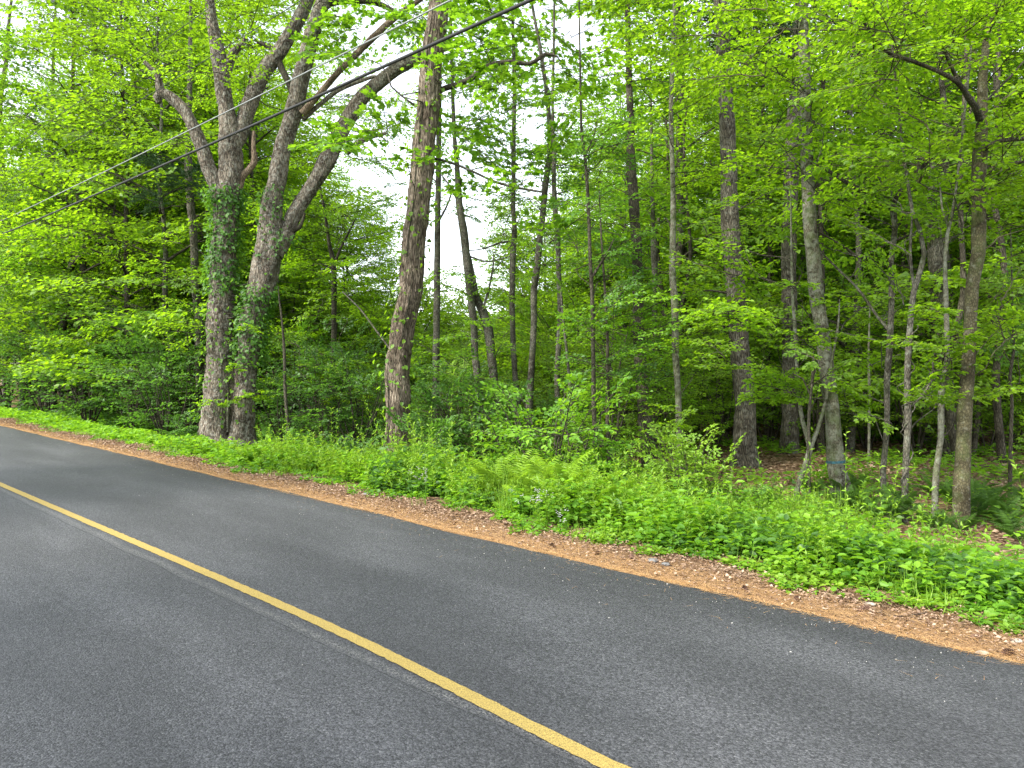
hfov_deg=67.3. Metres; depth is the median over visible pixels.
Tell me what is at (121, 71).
overhead wire
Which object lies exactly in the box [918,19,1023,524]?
sapling
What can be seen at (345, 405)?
understorey shrub
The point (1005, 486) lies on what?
fern
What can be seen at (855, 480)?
fern
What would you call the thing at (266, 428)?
understorey shrub
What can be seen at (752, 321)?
slim trunk
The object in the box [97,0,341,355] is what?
forest tree
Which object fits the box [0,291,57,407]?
understorey shrub
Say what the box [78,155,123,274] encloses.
slim trunk
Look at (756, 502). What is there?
bright shrub
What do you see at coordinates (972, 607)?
creeping plants
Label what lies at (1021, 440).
understorey tree
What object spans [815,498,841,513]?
fern
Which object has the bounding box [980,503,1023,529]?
fern
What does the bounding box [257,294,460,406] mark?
sunlit bush
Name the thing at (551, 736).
road marking
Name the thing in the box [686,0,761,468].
pine tree
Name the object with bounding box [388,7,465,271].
creeper
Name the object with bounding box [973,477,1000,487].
fern
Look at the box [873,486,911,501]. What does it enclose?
fern
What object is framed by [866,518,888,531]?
fern
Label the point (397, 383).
creeper
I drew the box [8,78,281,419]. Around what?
forest tree
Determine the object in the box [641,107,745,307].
forest tree
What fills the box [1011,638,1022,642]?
stone
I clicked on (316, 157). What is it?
forest tree
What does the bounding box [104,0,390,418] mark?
forest tree
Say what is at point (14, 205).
forest tree
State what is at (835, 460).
ringed tree
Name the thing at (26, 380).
understorey shrub
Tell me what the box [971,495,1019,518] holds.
fern
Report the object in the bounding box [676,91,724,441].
slim trunk
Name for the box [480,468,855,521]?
tall grass
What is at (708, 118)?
forest tree
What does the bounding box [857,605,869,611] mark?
stone
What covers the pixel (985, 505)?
fern
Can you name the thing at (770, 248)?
forest tree
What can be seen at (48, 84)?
forest tree
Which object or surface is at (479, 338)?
sunlit bush
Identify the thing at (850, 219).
forest tree
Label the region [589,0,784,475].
slender tree
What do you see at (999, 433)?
slim trunk
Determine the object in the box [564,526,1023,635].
pale creeping plants
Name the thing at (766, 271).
forest tree
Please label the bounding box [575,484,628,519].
fern
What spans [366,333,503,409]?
sunlit bush
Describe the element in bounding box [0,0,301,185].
overhead wire
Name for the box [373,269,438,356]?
creeper
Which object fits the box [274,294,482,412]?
sunlit bush
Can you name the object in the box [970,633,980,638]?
stone
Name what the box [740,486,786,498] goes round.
fern
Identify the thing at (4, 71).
young tree
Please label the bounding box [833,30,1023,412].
forest tree
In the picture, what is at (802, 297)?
slim trunk
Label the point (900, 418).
understorey tree
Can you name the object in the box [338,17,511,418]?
slender tree
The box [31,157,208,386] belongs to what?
forest tree
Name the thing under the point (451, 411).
understorey shrub
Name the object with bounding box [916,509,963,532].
fern
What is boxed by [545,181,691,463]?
slender tree
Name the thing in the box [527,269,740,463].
understorey tree
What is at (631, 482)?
fern
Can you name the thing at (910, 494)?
fern
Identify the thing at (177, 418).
understorey shrub
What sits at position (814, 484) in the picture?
fern
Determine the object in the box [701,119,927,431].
forest tree
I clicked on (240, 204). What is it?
ivy
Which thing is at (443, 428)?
understorey shrub
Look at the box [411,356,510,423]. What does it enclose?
sunlit bush
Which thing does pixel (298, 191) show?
forest tree
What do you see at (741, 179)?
forest tree
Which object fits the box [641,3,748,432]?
slender tree
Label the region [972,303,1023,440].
understorey tree
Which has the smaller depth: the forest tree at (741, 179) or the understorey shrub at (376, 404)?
the understorey shrub at (376, 404)
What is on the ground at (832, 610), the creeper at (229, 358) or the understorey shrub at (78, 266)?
the understorey shrub at (78, 266)
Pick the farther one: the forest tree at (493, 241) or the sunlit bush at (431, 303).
the sunlit bush at (431, 303)
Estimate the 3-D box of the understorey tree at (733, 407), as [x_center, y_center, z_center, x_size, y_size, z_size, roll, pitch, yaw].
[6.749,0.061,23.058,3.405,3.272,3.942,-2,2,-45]
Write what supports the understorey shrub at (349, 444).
on the ground at (832, 610)
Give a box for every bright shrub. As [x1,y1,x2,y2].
[459,380,591,470]
[470,370,640,474]
[590,438,648,483]
[625,421,721,496]
[643,429,755,506]
[729,484,774,515]
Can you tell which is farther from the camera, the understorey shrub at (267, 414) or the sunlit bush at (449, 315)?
the sunlit bush at (449, 315)
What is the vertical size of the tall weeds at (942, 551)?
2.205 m
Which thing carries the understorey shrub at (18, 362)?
on the ground at (832, 610)
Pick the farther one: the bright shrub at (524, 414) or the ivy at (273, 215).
the ivy at (273, 215)
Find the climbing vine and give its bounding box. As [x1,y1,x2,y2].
[897,325,918,507]
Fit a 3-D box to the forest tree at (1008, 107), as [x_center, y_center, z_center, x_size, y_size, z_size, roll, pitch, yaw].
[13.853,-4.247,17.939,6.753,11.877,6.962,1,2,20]
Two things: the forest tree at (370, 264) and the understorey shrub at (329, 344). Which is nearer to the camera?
the understorey shrub at (329, 344)
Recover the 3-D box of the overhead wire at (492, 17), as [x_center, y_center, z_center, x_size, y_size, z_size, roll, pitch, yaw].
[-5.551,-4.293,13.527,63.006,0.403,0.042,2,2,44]
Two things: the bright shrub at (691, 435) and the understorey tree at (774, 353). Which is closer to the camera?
the bright shrub at (691, 435)
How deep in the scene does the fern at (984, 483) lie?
11.44 m
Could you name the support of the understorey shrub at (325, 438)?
on the ground at (832, 610)
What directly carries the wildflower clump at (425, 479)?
on the ground at (832, 610)
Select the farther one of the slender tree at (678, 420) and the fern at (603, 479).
the slender tree at (678, 420)
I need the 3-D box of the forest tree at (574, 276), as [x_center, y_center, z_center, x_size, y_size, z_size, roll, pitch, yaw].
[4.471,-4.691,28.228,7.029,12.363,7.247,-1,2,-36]
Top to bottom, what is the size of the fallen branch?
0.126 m
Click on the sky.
(450, 234)
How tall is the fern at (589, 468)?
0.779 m
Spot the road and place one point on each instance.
(116, 652)
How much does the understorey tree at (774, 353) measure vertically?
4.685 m
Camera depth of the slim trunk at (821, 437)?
17.68 m
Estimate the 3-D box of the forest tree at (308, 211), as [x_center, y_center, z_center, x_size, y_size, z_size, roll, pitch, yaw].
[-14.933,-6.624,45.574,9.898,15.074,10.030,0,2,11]
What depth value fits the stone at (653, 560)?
6.72 m
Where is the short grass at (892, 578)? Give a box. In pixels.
[73,427,978,613]
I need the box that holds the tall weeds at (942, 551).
[254,368,1023,563]
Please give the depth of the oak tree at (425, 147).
14.54 m
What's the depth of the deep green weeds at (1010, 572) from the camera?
6.70 m
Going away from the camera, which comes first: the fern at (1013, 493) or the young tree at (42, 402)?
the fern at (1013, 493)
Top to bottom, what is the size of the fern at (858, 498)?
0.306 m
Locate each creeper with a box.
[188,273,291,427]
[372,355,431,452]
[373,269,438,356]
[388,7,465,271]
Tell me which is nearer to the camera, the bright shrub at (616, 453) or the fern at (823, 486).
the fern at (823, 486)
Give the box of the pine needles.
[1,422,1023,678]
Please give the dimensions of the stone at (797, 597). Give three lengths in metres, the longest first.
0.084 x 0.046 x 0.046 m
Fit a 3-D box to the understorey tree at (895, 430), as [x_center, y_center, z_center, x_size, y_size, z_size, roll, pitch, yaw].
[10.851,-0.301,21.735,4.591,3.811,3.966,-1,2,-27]
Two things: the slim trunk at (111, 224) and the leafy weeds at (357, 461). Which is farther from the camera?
the slim trunk at (111, 224)
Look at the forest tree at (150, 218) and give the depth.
30.80 m
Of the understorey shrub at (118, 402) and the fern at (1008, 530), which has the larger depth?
the understorey shrub at (118, 402)
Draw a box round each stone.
[648,558,658,562]
[793,596,800,600]
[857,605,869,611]
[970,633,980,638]
[976,650,988,654]
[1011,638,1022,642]
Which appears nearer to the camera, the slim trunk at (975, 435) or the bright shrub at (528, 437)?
the bright shrub at (528, 437)
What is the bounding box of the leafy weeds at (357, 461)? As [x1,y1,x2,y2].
[115,422,1003,589]
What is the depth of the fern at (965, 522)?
9.52 m
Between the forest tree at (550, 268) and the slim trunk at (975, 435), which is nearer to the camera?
the slim trunk at (975, 435)
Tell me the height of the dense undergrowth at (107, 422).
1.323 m
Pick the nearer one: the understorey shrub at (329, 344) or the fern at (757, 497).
the fern at (757, 497)
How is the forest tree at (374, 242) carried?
on the ground at (832, 610)
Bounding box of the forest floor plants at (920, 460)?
[582,403,1023,525]
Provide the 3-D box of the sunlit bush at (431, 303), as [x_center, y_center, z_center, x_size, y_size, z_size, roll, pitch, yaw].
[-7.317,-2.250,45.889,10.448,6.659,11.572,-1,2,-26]
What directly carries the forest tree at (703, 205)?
on the ground at (832, 610)
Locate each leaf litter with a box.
[632,413,1023,551]
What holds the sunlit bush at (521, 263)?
on the ground at (832, 610)
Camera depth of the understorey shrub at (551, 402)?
16.79 m
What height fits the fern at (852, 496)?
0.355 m
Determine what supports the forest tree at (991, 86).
on the ground at (832, 610)
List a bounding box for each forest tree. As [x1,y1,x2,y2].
[0,0,210,411]
[0,0,242,408]
[0,0,250,415]
[0,0,314,424]
[0,111,153,402]
[0,118,168,408]
[0,161,105,404]
[5,118,155,408]
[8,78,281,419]
[16,0,249,389]
[23,63,154,397]
[26,108,85,204]
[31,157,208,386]
[72,68,286,405]
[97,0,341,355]
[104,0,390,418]
[114,121,266,395]
[117,0,370,406]
[165,37,346,293]
[238,85,340,320]
[243,123,357,401]
[255,146,338,317]
[272,152,356,314]
[274,200,401,381]
[281,184,404,345]
[281,204,399,318]
[306,153,365,269]
[460,178,612,366]
[472,200,580,355]
[485,204,611,328]
[516,83,715,415]
[518,64,711,410]
[519,243,621,378]
[532,0,817,427]
[539,244,594,295]
[544,213,657,361]
[563,102,663,280]
[568,157,717,342]
[584,224,668,337]
[617,42,781,398]
[638,0,919,438]
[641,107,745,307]
[644,30,840,430]
[662,71,846,349]
[668,69,829,352]
[677,0,1023,452]
[687,60,928,416]
[698,146,775,354]
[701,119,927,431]
[706,159,841,412]
[750,2,968,431]
[752,45,927,357]
[797,0,1023,445]
[800,35,974,409]
[812,0,1023,435]
[820,2,1023,422]
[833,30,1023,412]
[868,8,1023,340]
[886,9,1023,293]
[890,80,1023,363]
[947,1,1023,369]
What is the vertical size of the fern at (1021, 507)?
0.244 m
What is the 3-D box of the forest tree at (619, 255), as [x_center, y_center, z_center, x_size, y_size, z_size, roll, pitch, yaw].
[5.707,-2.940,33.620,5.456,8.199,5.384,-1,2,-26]
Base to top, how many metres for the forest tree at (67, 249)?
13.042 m
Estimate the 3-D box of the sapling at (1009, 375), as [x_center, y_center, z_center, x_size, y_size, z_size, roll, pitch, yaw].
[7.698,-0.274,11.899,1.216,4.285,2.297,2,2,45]
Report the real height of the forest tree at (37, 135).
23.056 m
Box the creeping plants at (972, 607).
[0,415,1023,631]
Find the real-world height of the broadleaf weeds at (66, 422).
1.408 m
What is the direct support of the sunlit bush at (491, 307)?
on the ground at (832, 610)
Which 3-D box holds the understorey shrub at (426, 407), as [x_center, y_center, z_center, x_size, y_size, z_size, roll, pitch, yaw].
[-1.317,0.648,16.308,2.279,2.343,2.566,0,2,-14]
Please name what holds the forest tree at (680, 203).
on the ground at (832, 610)
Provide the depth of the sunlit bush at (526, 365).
24.54 m
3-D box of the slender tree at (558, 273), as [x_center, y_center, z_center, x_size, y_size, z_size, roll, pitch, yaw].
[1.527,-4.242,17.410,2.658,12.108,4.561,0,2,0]
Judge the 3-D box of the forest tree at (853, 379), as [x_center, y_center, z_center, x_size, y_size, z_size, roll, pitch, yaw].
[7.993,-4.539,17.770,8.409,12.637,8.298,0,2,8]
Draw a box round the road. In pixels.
[0,426,1023,767]
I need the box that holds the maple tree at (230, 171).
[57,0,454,444]
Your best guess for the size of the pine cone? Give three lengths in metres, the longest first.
0.090 x 0.049 x 0.049 m
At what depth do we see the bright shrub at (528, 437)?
11.84 m
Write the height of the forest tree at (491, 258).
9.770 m
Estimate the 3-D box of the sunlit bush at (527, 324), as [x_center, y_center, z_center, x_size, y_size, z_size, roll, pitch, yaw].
[2.952,-1.238,27.147,9.505,5.470,8.582,-1,2,-22]
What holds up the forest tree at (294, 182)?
on the ground at (832, 610)
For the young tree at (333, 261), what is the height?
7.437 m
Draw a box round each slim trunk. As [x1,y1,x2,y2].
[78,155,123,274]
[185,186,206,412]
[646,72,694,429]
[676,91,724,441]
[697,71,751,446]
[741,161,759,428]
[798,199,817,423]
[811,9,838,451]
[864,87,914,371]
[901,105,925,442]
[921,1,1000,462]
[956,56,972,431]
[971,48,1023,457]
[988,3,1022,462]
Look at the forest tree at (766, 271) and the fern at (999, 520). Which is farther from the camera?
the forest tree at (766, 271)
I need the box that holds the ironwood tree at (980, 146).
[573,0,1023,528]
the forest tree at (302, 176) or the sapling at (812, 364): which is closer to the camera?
the sapling at (812, 364)
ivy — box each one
[196,182,255,296]
[219,284,284,370]
[244,184,301,264]
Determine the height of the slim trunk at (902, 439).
9.176 m
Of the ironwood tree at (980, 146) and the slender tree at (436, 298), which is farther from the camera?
the slender tree at (436, 298)
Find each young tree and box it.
[0,0,80,401]
[0,0,134,406]
[0,158,245,410]
[3,107,88,405]
[240,183,424,440]
[258,287,364,442]
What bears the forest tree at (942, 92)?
on the ground at (832, 610)
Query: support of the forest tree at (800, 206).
on the ground at (832, 610)
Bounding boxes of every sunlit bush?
[147,259,430,409]
[184,273,387,407]
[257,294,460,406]
[274,266,484,364]
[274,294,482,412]
[337,350,464,422]
[347,287,479,381]
[355,286,468,334]
[355,310,464,407]
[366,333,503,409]
[411,328,469,370]
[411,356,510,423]
[412,337,544,411]
[414,313,554,410]
[416,302,490,352]
[428,306,589,406]
[431,291,507,380]
[432,282,602,352]
[454,255,628,359]
[454,286,633,409]
[454,350,581,422]
[460,233,759,412]
[464,273,717,424]
[469,322,635,426]
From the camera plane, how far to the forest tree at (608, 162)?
42.68 m
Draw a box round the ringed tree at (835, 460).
[659,0,971,494]
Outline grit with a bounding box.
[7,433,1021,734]
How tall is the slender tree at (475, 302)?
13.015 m
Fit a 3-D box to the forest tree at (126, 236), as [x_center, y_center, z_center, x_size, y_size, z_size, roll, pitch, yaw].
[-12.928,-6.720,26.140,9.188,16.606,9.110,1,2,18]
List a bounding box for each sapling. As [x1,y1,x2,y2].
[740,96,997,499]
[741,176,861,499]
[774,342,825,500]
[817,0,1012,521]
[867,308,870,465]
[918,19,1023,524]
[955,228,1023,494]
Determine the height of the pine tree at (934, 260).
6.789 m
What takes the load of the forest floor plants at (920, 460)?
on the ground at (832, 610)
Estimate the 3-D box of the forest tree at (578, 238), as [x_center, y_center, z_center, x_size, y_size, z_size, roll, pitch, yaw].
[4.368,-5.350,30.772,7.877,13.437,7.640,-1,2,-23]
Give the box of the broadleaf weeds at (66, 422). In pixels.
[0,406,1023,617]
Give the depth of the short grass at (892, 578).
6.71 m
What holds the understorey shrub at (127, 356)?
on the ground at (832, 610)
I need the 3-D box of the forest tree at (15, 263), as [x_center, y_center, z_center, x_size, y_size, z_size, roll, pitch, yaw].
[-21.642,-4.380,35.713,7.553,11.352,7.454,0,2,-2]
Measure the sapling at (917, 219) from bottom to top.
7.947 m
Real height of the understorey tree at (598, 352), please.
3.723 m
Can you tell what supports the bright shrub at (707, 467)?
on the ground at (832, 610)
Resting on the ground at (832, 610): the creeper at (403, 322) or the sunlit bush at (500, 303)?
the sunlit bush at (500, 303)
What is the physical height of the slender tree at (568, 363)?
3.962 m
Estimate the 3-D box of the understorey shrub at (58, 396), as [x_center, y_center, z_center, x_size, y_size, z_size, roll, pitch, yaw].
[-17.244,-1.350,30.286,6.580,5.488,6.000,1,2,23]
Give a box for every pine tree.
[22,0,149,404]
[122,0,208,429]
[676,0,863,454]
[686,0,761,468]
[917,132,933,442]
[926,162,955,460]
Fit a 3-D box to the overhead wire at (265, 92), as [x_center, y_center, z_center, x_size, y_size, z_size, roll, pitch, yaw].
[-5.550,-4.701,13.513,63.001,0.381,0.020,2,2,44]
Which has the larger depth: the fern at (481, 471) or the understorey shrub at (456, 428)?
the understorey shrub at (456, 428)
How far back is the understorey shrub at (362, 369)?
20.52 m
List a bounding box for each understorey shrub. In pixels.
[0,255,50,404]
[0,285,126,411]
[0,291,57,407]
[0,306,94,414]
[0,313,158,421]
[2,260,191,414]
[40,292,206,427]
[55,333,193,428]
[78,332,202,435]
[93,302,272,432]
[154,411,199,437]
[195,331,353,442]
[255,314,387,439]
[255,353,375,445]
[260,424,302,447]
[282,340,433,447]
[294,431,353,451]
[295,334,422,438]
[336,435,379,455]
[379,407,464,460]
[410,340,525,446]
[410,359,499,454]
[414,378,532,464]
[450,379,540,452]
[528,386,603,459]
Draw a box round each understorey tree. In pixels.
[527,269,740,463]
[535,306,722,450]
[561,287,734,458]
[646,317,780,449]
[648,322,733,430]
[679,279,880,448]
[682,343,780,438]
[711,270,930,451]
[725,309,838,429]
[755,286,929,439]
[780,300,959,448]
[793,247,1023,456]
[844,305,956,436]
[890,314,1022,436]
[903,304,1023,453]
[915,299,1021,427]
[915,302,1023,449]
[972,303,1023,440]
[986,309,1023,432]
[1006,412,1023,475]
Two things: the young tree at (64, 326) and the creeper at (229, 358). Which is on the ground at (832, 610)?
the young tree at (64, 326)
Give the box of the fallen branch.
[972,465,1023,467]
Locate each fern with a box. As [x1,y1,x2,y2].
[466,458,531,493]
[470,449,541,485]
[475,451,524,481]
[496,456,595,493]
[502,454,567,488]
[502,467,591,511]
[505,463,590,479]
[519,449,594,493]
[530,456,605,482]
[547,469,621,498]
[567,478,636,519]
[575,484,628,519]
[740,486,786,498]
[754,485,796,507]
[754,494,792,517]
[793,489,825,505]
[802,477,829,493]
[802,481,825,491]
[813,478,858,503]
[813,504,853,524]
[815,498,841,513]
[828,477,860,493]
[828,492,859,513]
[830,489,891,511]
[842,484,876,510]
[848,473,868,489]
[849,494,917,517]
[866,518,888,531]
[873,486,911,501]
[878,484,924,516]
[909,473,952,495]
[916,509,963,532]
[935,510,983,532]
[939,481,978,499]
[947,487,1000,519]
[949,478,1012,512]
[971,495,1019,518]
[972,501,1023,523]
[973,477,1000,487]
[973,479,1003,499]
[975,481,1016,495]
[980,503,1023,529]
[986,487,1022,505]
[991,510,1023,541]
[996,498,1023,512]
[1011,486,1023,502]
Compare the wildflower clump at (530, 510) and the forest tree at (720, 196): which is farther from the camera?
the forest tree at (720, 196)
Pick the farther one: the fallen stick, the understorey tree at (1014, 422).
the understorey tree at (1014, 422)
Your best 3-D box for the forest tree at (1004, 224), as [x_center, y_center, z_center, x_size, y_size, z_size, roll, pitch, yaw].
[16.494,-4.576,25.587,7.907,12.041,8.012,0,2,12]
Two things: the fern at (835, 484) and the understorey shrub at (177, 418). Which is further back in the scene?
the understorey shrub at (177, 418)
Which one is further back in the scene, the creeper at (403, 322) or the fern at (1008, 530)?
the creeper at (403, 322)
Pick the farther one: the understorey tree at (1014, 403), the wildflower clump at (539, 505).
the understorey tree at (1014, 403)
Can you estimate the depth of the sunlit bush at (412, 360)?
24.22 m
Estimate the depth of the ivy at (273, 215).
17.23 m
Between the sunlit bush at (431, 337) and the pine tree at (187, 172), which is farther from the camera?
the sunlit bush at (431, 337)
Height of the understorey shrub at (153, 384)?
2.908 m
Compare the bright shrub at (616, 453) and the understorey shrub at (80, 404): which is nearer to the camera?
the bright shrub at (616, 453)
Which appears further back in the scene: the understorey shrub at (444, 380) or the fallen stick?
the understorey shrub at (444, 380)
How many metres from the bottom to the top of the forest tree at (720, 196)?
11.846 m
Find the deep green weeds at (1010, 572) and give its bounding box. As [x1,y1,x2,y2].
[364,443,1023,606]
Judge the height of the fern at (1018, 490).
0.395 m
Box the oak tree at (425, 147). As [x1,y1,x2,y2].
[285,0,697,460]
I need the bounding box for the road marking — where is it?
[0,482,630,767]
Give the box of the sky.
[0,0,1023,363]
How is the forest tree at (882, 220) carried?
on the ground at (832, 610)
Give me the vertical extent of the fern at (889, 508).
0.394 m
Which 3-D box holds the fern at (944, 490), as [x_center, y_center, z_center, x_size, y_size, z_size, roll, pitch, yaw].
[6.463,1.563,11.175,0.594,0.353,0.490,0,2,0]
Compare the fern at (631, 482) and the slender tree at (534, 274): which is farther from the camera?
the slender tree at (534, 274)
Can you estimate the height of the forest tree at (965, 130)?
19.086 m
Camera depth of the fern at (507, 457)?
10.96 m
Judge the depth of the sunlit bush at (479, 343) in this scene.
28.00 m
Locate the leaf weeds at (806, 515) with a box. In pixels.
[427,471,1023,589]
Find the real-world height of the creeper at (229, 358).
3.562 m
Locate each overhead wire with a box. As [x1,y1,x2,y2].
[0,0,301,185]
[2,0,219,155]
[2,0,451,220]
[2,0,534,233]
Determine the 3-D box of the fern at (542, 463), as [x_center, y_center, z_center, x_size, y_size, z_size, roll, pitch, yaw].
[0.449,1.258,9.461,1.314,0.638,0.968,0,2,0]
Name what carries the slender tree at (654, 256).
on the ground at (832, 610)
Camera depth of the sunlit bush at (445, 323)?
41.17 m
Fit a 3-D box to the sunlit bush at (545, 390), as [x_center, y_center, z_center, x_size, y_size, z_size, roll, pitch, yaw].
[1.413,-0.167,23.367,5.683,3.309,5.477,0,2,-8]
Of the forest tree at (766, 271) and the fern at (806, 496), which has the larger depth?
the forest tree at (766, 271)
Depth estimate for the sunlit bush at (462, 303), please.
42.77 m
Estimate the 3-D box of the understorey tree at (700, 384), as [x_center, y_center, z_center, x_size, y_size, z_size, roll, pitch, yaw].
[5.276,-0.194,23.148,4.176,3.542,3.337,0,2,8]
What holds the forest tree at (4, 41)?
on the ground at (832, 610)
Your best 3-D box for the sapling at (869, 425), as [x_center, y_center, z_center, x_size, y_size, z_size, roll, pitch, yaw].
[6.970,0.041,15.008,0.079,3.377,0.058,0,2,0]
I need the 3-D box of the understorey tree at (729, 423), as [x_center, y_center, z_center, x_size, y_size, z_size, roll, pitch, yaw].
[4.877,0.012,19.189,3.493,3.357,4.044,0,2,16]
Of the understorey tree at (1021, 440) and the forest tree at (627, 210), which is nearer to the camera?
the understorey tree at (1021, 440)
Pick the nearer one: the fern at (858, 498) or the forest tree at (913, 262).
the fern at (858, 498)
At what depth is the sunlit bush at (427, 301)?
44.54 m
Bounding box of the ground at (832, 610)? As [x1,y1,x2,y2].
[0,372,1023,663]
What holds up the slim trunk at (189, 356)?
on the ground at (832, 610)
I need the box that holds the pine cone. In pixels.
[1001,648,1014,654]
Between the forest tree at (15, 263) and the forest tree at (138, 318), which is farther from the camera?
the forest tree at (15, 263)
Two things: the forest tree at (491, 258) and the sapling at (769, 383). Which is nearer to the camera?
the sapling at (769, 383)
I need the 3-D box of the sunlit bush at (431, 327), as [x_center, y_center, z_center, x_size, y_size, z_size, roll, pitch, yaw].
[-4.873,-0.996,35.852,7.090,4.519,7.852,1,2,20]
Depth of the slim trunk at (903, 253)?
19.28 m
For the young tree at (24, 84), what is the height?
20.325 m
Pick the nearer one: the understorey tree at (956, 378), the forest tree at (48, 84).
the understorey tree at (956, 378)
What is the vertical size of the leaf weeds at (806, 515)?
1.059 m
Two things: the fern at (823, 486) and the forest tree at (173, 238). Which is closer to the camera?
the fern at (823, 486)
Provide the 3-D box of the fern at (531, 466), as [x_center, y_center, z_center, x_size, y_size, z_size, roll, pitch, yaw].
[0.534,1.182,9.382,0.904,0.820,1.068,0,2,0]
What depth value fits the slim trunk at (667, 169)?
24.12 m
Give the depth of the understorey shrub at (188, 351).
22.32 m
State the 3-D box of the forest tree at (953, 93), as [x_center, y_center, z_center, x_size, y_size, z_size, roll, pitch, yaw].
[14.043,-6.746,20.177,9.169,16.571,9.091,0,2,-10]
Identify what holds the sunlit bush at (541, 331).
on the ground at (832, 610)
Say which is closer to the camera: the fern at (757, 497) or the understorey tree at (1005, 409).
the fern at (757, 497)
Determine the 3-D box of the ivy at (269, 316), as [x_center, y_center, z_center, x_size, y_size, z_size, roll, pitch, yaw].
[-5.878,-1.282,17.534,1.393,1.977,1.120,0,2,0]
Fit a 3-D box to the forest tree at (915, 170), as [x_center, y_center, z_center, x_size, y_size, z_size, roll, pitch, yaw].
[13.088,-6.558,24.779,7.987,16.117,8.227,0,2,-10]
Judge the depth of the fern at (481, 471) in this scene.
9.61 m
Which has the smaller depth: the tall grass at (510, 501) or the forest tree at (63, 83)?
the tall grass at (510, 501)
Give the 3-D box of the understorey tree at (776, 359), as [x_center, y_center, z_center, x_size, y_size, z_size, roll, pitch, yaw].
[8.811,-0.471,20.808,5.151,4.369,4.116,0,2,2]
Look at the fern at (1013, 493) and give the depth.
10.68 m
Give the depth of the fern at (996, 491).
10.56 m
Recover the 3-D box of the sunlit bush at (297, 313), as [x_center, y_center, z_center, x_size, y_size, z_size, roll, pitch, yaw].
[-10.146,-2.566,33.361,12.990,7.563,12.520,-1,2,-26]
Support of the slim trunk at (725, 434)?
on the ground at (832, 610)
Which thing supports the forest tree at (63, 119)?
on the ground at (832, 610)
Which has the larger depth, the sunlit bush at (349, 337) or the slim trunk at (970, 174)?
the sunlit bush at (349, 337)
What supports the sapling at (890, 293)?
on the ground at (832, 610)
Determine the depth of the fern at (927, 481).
11.77 m
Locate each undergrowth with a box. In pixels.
[1,405,900,528]
[18,399,620,470]
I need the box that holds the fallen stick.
[895,612,926,616]
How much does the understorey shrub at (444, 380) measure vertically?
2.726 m
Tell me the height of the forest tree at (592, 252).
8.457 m
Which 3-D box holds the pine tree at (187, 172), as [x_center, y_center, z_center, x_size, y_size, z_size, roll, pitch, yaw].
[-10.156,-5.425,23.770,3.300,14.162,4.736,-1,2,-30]
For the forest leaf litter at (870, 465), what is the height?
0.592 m
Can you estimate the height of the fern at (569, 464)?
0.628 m
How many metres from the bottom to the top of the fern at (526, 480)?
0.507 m
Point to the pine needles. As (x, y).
(909, 618)
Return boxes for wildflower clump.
[410,467,426,504]
[517,490,539,524]
[531,489,553,522]
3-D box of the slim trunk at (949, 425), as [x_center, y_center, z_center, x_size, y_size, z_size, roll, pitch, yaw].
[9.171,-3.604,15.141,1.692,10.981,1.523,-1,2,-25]
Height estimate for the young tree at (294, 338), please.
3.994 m
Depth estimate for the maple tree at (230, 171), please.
17.34 m
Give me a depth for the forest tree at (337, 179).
74.41 m
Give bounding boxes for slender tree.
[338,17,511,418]
[412,2,531,455]
[454,15,591,446]
[493,4,609,448]
[523,0,673,461]
[523,2,635,444]
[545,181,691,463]
[549,4,705,471]
[560,285,578,458]
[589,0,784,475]
[601,66,676,437]
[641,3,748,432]
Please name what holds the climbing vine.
attached to the sapling at (917, 219)
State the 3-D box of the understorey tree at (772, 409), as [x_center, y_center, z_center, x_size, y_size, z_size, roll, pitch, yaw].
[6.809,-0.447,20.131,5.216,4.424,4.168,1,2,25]
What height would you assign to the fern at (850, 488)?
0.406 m
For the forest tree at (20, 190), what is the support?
on the ground at (832, 610)
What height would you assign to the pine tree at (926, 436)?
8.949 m
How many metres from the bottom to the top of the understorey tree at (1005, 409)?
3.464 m
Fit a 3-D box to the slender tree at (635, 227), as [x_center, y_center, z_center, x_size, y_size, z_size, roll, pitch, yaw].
[2.456,-4.278,15.448,3.448,12.260,4.052,0,2,0]
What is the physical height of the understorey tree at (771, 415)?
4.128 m
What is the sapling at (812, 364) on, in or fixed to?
on the ground at (832, 610)
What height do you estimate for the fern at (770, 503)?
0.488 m
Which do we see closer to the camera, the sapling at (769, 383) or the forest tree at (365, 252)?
the sapling at (769, 383)
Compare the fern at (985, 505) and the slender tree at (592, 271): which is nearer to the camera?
the fern at (985, 505)
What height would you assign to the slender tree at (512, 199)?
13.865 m
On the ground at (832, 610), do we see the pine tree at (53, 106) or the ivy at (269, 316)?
the pine tree at (53, 106)
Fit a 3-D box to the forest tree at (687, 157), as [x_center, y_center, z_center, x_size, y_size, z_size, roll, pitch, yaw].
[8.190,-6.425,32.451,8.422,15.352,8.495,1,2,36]
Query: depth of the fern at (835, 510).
9.62 m
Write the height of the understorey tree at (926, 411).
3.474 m
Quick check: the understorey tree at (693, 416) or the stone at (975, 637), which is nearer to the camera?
the stone at (975, 637)
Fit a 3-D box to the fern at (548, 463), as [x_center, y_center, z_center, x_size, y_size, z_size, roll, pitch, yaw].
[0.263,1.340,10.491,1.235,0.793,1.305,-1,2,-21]
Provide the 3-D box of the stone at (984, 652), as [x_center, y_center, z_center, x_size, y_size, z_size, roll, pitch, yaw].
[2.861,1.636,4.681,0.082,0.028,0.052,0,2,0]

